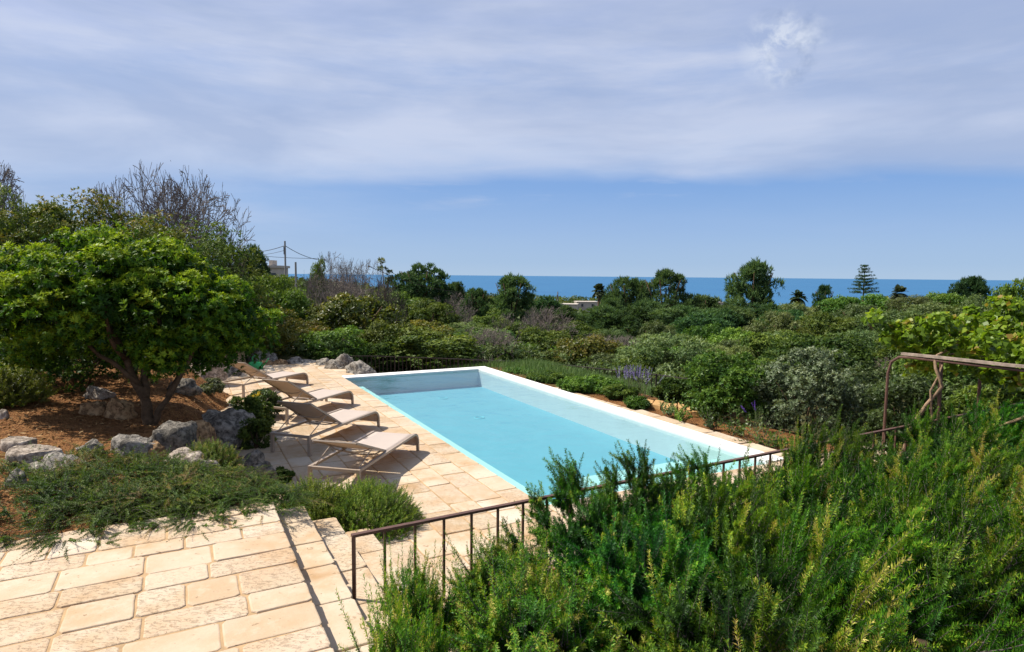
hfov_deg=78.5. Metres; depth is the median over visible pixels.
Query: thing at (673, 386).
garden shrub
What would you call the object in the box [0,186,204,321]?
dense shrub
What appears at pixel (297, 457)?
pool deck
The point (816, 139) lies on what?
sky
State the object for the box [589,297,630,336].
slope bush
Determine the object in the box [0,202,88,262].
dense shrub
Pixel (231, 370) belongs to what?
rock
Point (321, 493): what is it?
dome shrub
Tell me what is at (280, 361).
rock
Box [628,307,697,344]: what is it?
slope bush
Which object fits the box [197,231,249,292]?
bare shrub
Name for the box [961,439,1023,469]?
rosemary bush
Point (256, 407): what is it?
bank shrub
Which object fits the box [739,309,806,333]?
bush
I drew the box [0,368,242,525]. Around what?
bark mulch
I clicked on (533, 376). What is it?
ground juniper
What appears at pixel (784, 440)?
young plant
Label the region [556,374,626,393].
ground juniper
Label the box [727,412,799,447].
young plant
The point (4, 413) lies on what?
rock
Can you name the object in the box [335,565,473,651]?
rosemary bush
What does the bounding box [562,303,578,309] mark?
house
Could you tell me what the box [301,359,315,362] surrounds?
rock
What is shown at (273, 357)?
boulder
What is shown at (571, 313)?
slope bush
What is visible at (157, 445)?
rock
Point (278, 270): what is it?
house
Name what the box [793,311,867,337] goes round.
bush
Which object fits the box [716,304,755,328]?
slope bush
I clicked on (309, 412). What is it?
sun lounger
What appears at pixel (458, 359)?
garden fence
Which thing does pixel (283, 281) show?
broadleaf tree
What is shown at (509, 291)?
pine tree
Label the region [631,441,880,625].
rosemary bush
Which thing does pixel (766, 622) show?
rosemary bush
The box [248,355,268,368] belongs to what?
watering can
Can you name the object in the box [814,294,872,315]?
hillside tree
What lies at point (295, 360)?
rock
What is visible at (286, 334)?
dense shrub
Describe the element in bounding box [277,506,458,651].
steps
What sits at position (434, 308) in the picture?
slope bush
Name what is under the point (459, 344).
scrub bush
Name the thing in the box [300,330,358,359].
scrub bush
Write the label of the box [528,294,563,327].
pine tree
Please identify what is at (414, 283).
power cable
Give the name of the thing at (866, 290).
tiered conifer
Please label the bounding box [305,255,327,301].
evergreen bush
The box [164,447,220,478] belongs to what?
boulder
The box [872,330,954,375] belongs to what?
hillside tree
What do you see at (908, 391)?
garden shrub
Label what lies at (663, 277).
pine tree
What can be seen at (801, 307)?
hillside tree
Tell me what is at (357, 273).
bare shrub
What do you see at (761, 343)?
slope bush
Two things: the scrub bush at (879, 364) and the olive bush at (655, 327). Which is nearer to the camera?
the scrub bush at (879, 364)
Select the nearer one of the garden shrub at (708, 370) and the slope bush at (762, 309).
the garden shrub at (708, 370)
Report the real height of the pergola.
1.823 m
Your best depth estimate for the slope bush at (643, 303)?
59.38 m
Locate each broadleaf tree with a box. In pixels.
[250,273,301,312]
[265,287,314,327]
[981,277,1023,311]
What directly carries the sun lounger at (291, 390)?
on the pool deck
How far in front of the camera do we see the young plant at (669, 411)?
11.93 m
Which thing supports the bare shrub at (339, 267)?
on the hillside
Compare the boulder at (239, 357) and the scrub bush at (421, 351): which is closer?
the boulder at (239, 357)
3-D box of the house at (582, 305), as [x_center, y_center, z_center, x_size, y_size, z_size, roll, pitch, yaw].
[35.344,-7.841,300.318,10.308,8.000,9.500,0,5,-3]
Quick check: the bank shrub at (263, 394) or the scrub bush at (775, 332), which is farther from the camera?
the scrub bush at (775, 332)
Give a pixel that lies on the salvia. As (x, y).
(755, 410)
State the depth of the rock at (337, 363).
17.23 m
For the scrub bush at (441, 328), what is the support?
on the ground at (176, 413)
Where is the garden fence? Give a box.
[329,356,727,403]
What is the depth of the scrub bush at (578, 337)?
39.99 m
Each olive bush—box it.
[598,327,630,346]
[635,319,675,348]
[658,350,684,370]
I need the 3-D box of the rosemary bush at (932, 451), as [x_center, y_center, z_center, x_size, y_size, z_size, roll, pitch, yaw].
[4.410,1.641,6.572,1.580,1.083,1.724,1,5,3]
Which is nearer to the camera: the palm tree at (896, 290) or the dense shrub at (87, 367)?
the dense shrub at (87, 367)
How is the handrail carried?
on the ground at (176, 413)
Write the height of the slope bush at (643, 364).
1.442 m
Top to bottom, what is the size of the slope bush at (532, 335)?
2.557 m
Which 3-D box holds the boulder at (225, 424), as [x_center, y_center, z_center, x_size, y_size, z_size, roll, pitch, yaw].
[-4.365,1.634,9.616,1.052,0.819,0.686,3,5,30]
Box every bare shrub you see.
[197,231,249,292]
[294,273,373,306]
[296,251,357,303]
[330,257,395,313]
[373,280,408,324]
[426,292,476,325]
[462,326,527,362]
[487,312,535,336]
[519,305,578,339]
[604,334,640,346]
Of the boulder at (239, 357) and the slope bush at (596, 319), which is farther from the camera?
the slope bush at (596, 319)
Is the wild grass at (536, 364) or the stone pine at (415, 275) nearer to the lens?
the wild grass at (536, 364)
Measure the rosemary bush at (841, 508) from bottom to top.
1.484 m
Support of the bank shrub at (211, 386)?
on the bark mulch
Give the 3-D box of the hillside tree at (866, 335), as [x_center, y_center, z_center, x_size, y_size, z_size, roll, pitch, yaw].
[15.024,1.519,27.208,3.743,2.977,3.580,3,5,27]
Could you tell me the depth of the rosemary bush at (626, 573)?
3.92 m
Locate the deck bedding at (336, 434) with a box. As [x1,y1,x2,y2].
[227,363,886,601]
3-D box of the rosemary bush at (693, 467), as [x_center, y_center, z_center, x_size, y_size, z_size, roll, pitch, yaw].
[1.848,1.597,5.681,1.405,1.104,1.506,1,5,3]
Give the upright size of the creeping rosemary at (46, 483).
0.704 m
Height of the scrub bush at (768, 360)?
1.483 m
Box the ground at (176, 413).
[0,337,957,650]
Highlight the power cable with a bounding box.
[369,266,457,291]
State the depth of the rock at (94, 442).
6.72 m
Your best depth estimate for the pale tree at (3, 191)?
15.86 m
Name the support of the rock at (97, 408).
on the ground at (176, 413)
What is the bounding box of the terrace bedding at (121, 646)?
[0,506,327,651]
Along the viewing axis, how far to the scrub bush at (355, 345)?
20.92 m
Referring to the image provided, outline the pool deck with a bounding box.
[221,363,897,604]
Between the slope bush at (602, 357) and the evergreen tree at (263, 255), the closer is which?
the slope bush at (602, 357)
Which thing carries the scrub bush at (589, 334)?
on the hillside
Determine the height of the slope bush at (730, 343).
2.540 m
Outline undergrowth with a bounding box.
[215,323,1023,403]
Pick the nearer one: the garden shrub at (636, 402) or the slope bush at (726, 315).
the garden shrub at (636, 402)
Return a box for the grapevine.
[860,295,1023,456]
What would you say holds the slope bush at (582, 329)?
on the hillside
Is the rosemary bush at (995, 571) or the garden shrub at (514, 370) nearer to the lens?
the rosemary bush at (995, 571)
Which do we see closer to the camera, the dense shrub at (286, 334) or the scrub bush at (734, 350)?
the dense shrub at (286, 334)
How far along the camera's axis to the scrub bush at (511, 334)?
27.03 m
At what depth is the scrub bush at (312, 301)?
32.51 m
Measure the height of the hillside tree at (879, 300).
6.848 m
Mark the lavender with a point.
(633, 373)
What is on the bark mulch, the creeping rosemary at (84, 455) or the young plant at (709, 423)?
the creeping rosemary at (84, 455)
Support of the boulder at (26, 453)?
on the bark mulch
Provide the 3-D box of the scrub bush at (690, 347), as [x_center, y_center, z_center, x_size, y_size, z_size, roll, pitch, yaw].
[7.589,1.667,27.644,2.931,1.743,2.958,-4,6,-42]
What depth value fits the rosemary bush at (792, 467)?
5.85 m
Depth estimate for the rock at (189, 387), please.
10.54 m
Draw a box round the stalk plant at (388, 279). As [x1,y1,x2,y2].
[377,257,393,321]
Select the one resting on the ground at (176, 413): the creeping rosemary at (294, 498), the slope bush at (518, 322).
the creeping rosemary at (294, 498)
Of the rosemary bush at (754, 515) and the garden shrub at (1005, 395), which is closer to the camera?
the rosemary bush at (754, 515)
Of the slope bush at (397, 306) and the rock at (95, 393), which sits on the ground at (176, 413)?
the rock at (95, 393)
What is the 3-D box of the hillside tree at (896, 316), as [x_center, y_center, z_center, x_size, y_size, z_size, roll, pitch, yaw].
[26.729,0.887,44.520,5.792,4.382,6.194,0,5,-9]
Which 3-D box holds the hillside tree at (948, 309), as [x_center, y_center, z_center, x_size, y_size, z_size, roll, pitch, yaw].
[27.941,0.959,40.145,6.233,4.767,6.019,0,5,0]
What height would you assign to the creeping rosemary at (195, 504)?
0.425 m
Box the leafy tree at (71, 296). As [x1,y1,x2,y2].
[0,220,287,424]
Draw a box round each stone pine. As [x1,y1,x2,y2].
[387,261,457,310]
[441,280,465,321]
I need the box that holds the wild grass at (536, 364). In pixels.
[440,357,801,426]
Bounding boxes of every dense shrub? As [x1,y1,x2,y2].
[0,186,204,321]
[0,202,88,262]
[0,316,174,393]
[122,214,259,305]
[199,245,274,344]
[238,295,302,356]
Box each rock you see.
[0,409,9,418]
[6,467,27,486]
[75,439,103,453]
[78,400,106,415]
[82,386,115,399]
[103,398,137,419]
[147,440,166,458]
[166,378,202,396]
[189,363,227,381]
[195,419,216,446]
[226,365,241,376]
[262,359,276,364]
[274,359,287,364]
[286,356,302,363]
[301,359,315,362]
[315,358,328,365]
[324,355,344,368]
[340,353,353,366]
[345,360,375,374]
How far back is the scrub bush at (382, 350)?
21.69 m
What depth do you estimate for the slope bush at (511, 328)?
35.76 m
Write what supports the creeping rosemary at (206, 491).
on the bark mulch
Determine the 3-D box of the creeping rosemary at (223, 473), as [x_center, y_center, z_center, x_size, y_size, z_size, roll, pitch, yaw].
[-3.028,1.462,5.727,1.518,0.475,1.738,2,5,15]
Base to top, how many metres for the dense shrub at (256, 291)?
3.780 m
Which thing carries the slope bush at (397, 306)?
on the hillside
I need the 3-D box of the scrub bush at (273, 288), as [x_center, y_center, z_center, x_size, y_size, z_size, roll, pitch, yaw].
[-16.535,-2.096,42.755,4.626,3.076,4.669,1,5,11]
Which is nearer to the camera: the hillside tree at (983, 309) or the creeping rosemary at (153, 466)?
the creeping rosemary at (153, 466)
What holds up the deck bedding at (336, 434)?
on the ground at (176, 413)
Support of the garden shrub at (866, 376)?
on the ground at (176, 413)
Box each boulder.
[0,436,37,451]
[5,444,62,466]
[23,451,88,473]
[110,434,154,458]
[149,420,197,453]
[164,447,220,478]
[202,407,259,449]
[225,354,245,362]
[235,450,277,481]
[245,348,277,361]
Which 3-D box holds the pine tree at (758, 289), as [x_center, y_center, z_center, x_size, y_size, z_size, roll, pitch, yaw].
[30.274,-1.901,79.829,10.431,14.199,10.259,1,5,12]
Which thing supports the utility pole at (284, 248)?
on the hillside
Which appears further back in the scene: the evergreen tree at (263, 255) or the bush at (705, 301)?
the bush at (705, 301)
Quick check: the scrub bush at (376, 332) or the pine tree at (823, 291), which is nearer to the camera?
the scrub bush at (376, 332)
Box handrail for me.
[351,402,1023,599]
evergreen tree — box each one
[239,243,271,277]
[947,274,991,306]
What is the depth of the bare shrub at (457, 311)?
48.23 m
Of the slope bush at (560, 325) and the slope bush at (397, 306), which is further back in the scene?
the slope bush at (560, 325)
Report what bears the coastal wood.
on the hillside
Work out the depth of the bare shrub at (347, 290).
28.92 m
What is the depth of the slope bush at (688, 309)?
59.31 m
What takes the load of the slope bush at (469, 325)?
on the hillside
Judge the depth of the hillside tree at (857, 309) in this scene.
74.36 m
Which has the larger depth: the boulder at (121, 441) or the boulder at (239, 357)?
the boulder at (239, 357)
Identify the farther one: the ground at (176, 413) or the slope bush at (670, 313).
the slope bush at (670, 313)
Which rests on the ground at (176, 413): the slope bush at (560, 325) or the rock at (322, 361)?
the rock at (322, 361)
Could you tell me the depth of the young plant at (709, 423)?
10.95 m
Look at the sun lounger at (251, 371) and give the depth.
13.78 m
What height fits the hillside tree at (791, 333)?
3.072 m
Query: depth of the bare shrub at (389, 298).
29.78 m
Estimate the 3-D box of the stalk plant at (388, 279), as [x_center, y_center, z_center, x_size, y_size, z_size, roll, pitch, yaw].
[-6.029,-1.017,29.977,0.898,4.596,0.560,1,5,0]
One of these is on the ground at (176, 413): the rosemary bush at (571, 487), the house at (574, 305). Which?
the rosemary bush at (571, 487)
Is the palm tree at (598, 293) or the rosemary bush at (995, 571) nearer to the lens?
the rosemary bush at (995, 571)
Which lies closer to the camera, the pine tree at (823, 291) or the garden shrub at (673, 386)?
the garden shrub at (673, 386)
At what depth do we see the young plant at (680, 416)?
11.41 m
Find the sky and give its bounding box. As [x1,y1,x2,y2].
[0,0,1023,279]
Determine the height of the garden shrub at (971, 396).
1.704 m
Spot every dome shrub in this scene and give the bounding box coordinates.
[0,361,58,407]
[182,437,246,477]
[274,473,354,523]
[311,474,425,542]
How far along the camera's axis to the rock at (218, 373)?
14.37 m
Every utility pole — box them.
[283,241,286,275]
[295,262,296,289]
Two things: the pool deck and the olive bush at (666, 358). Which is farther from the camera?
the olive bush at (666, 358)
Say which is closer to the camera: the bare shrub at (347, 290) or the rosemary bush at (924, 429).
the rosemary bush at (924, 429)
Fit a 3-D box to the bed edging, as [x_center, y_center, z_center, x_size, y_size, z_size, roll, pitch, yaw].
[2.686,1.755,11.719,0.313,0.151,7.315,-2,5,-28]
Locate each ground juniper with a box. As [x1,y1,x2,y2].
[525,370,575,382]
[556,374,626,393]
[601,383,639,398]
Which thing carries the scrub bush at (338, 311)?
on the ground at (176, 413)
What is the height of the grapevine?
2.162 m
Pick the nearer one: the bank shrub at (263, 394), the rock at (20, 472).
the rock at (20, 472)
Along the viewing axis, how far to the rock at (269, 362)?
17.92 m
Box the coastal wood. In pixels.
[252,273,909,322]
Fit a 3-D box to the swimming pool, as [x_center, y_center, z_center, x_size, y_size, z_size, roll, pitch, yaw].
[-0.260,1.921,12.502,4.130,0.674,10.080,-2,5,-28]
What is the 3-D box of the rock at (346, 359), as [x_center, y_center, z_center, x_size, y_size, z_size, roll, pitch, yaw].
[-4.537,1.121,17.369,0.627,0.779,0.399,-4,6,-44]
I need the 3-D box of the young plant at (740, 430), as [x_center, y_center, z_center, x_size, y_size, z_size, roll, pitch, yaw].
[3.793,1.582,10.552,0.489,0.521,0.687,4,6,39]
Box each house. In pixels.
[268,260,289,276]
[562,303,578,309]
[574,301,597,311]
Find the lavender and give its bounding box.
[615,364,664,396]
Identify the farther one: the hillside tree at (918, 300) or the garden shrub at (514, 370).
the hillside tree at (918, 300)
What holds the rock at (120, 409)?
on the ground at (176, 413)
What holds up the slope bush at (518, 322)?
on the hillside
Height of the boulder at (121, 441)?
0.399 m
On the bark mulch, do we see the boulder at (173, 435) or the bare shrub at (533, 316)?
the boulder at (173, 435)
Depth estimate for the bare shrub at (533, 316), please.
44.04 m
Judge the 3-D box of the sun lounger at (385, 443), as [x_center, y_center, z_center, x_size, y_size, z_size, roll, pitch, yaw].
[-1.913,1.606,8.406,0.676,0.609,1.935,2,5,13]
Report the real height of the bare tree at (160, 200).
7.913 m
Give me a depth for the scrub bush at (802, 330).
36.99 m
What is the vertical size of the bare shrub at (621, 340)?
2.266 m
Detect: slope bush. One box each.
[375,295,399,321]
[387,290,429,322]
[401,297,460,326]
[444,321,484,332]
[469,308,511,327]
[481,316,521,341]
[505,343,540,361]
[511,320,549,342]
[514,326,570,351]
[532,347,580,365]
[545,321,577,332]
[551,304,588,330]
[561,319,600,341]
[574,352,620,374]
[576,303,635,336]
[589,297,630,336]
[602,305,664,347]
[614,354,659,383]
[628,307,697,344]
[631,298,666,324]
[665,311,735,336]
[666,304,701,322]
[695,307,744,335]
[713,338,743,365]
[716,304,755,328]
[735,331,795,361]
[741,301,782,318]
[751,309,806,329]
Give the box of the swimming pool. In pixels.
[342,366,782,504]
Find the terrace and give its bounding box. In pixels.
[0,502,333,651]
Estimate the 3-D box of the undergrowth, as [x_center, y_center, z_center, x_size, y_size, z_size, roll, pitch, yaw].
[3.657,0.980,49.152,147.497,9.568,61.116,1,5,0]
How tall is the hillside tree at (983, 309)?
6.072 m
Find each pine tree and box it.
[457,287,493,321]
[481,272,544,327]
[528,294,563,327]
[601,275,650,309]
[631,268,697,314]
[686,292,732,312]
[724,255,785,310]
[807,284,839,312]
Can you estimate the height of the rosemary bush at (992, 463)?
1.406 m
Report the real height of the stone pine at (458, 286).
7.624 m
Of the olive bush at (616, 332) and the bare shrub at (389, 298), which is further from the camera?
the olive bush at (616, 332)
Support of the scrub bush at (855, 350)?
on the ground at (176, 413)
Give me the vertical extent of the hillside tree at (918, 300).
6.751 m
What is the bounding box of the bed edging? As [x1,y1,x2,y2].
[554,387,789,458]
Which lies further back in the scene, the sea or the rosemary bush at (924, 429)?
the sea
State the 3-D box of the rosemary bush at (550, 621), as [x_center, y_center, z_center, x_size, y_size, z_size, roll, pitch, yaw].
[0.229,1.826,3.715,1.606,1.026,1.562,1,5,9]
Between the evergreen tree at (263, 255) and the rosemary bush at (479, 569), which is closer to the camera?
the rosemary bush at (479, 569)
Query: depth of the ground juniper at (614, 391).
13.57 m
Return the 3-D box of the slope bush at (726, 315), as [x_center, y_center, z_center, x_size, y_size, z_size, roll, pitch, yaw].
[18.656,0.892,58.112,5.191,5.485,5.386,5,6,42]
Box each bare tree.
[0,160,24,228]
[82,160,257,303]
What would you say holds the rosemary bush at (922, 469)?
on the ground at (176, 413)
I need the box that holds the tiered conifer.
[847,264,878,295]
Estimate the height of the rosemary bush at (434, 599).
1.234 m
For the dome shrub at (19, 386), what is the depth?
8.73 m
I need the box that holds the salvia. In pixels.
[740,401,775,430]
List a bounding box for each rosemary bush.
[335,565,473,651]
[368,530,474,651]
[429,530,659,651]
[434,516,592,644]
[494,447,664,595]
[537,490,761,651]
[566,439,736,556]
[588,532,899,651]
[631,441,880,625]
[658,444,781,561]
[728,451,878,530]
[736,434,981,614]
[738,492,1023,651]
[756,404,902,509]
[840,452,1023,651]
[854,436,1023,573]
[872,436,975,488]
[874,393,1023,463]
[934,429,1023,527]
[955,468,1023,609]
[961,387,1023,450]
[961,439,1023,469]
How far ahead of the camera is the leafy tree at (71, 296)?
8.09 m
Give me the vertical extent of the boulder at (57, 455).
0.273 m
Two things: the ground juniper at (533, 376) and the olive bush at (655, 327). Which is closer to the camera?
the ground juniper at (533, 376)
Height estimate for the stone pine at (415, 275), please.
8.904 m
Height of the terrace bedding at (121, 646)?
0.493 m
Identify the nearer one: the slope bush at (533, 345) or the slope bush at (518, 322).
the slope bush at (533, 345)
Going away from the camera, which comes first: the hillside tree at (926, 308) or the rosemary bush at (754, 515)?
the rosemary bush at (754, 515)
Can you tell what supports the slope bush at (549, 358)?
on the ground at (176, 413)
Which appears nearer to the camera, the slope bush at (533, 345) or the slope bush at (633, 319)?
the slope bush at (533, 345)
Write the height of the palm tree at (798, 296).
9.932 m
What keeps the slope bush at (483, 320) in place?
on the hillside
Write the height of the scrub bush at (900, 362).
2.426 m
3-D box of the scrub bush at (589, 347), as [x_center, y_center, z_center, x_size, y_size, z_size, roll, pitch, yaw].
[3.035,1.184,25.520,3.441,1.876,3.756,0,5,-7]
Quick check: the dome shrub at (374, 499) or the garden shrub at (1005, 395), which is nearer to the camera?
the dome shrub at (374, 499)
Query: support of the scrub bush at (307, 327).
on the ground at (176, 413)
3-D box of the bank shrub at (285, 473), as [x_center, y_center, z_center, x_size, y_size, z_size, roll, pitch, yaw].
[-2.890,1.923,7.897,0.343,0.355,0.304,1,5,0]
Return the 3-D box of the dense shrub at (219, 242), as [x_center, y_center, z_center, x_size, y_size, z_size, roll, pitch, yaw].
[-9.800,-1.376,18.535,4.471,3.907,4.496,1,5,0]
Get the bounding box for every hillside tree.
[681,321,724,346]
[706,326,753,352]
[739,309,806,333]
[776,329,824,346]
[779,301,822,313]
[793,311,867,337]
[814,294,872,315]
[830,302,888,322]
[835,328,893,361]
[848,309,924,338]
[856,293,902,310]
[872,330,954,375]
[883,294,945,319]
[897,301,959,318]
[901,305,972,331]
[924,291,970,307]
[956,304,1002,316]
[958,293,990,310]
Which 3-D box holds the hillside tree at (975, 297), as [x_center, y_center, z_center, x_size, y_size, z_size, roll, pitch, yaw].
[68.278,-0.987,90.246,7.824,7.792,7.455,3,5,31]
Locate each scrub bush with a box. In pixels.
[250,274,297,294]
[267,318,334,355]
[268,298,322,314]
[284,325,372,362]
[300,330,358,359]
[303,292,404,346]
[356,319,425,362]
[366,335,409,371]
[369,324,485,369]
[399,319,457,353]
[408,348,438,366]
[449,327,530,363]
[449,350,476,365]
[547,334,626,368]
[572,332,607,341]
[583,333,617,341]
[610,332,717,384]
[666,346,712,353]
[706,345,755,364]
[738,358,799,392]
[756,331,801,357]
[756,331,882,381]
[793,326,825,336]
[874,357,892,374]
[879,351,1012,400]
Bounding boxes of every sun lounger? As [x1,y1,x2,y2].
[222,361,308,397]
[262,379,353,424]
[270,400,379,455]
[308,431,418,487]
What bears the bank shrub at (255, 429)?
on the bark mulch
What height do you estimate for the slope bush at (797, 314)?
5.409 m
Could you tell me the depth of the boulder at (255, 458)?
7.67 m
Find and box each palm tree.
[591,283,605,304]
[789,289,807,306]
[888,284,908,310]
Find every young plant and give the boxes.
[658,393,682,415]
[674,402,692,421]
[695,405,733,429]
[717,405,750,435]
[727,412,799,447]
[757,426,794,448]
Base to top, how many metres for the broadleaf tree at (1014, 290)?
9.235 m
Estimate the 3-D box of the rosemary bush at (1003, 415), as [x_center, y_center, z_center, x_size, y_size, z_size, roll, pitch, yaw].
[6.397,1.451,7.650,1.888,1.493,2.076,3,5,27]
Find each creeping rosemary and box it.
[0,439,77,478]
[0,452,139,545]
[0,471,188,565]
[3,444,231,527]
[5,437,174,491]
[39,465,224,542]
[95,451,286,521]
[109,472,294,541]
[188,465,307,511]
[232,480,329,517]
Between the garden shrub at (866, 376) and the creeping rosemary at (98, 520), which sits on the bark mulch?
the creeping rosemary at (98, 520)
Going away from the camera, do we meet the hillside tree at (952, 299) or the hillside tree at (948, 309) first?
the hillside tree at (948, 309)
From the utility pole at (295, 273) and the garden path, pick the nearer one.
the garden path
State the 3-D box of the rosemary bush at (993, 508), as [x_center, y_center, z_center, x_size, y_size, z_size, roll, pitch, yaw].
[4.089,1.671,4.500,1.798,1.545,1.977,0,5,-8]
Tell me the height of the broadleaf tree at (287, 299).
3.310 m
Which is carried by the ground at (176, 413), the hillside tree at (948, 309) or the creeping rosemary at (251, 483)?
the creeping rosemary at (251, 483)
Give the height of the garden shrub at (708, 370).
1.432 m
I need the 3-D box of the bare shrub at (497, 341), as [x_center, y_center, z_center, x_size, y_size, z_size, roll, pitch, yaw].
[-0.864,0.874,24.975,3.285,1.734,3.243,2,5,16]
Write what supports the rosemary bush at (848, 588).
on the ground at (176, 413)
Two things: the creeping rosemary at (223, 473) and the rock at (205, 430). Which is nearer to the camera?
the creeping rosemary at (223, 473)
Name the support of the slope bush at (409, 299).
on the hillside
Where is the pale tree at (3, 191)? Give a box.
[0,182,65,250]
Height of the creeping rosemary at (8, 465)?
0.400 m
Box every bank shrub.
[200,378,225,394]
[228,396,275,433]
[235,417,278,449]
[247,387,284,417]
[276,465,295,483]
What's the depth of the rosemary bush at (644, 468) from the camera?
5.24 m
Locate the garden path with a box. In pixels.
[648,399,749,423]
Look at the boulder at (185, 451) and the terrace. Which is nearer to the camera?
the terrace
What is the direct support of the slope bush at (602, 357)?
on the ground at (176, 413)
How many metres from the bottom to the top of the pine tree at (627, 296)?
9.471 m
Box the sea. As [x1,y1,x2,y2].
[288,274,1023,306]
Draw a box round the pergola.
[881,350,1023,453]
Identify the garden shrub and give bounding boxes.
[502,366,546,373]
[622,395,651,409]
[648,376,699,404]
[679,348,778,420]
[741,346,876,439]
[819,360,905,445]
[854,372,951,453]
[933,383,1001,433]
[987,389,1023,417]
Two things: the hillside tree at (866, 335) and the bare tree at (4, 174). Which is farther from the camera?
the hillside tree at (866, 335)
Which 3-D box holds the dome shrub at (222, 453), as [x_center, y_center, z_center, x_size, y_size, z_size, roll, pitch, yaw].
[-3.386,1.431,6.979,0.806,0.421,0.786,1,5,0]
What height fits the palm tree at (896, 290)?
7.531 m
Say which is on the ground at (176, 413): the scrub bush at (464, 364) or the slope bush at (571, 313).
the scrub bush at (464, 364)
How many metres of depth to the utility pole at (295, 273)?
59.75 m
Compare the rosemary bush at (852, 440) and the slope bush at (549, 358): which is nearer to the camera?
the rosemary bush at (852, 440)
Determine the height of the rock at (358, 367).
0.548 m
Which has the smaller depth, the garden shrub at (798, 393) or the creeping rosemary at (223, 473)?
the creeping rosemary at (223, 473)
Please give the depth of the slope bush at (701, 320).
50.85 m
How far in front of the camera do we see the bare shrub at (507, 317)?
35.74 m
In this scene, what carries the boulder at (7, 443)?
on the bark mulch
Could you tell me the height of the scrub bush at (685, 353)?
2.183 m
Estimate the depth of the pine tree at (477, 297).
65.13 m
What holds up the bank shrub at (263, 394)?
on the ground at (176, 413)
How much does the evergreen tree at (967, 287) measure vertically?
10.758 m

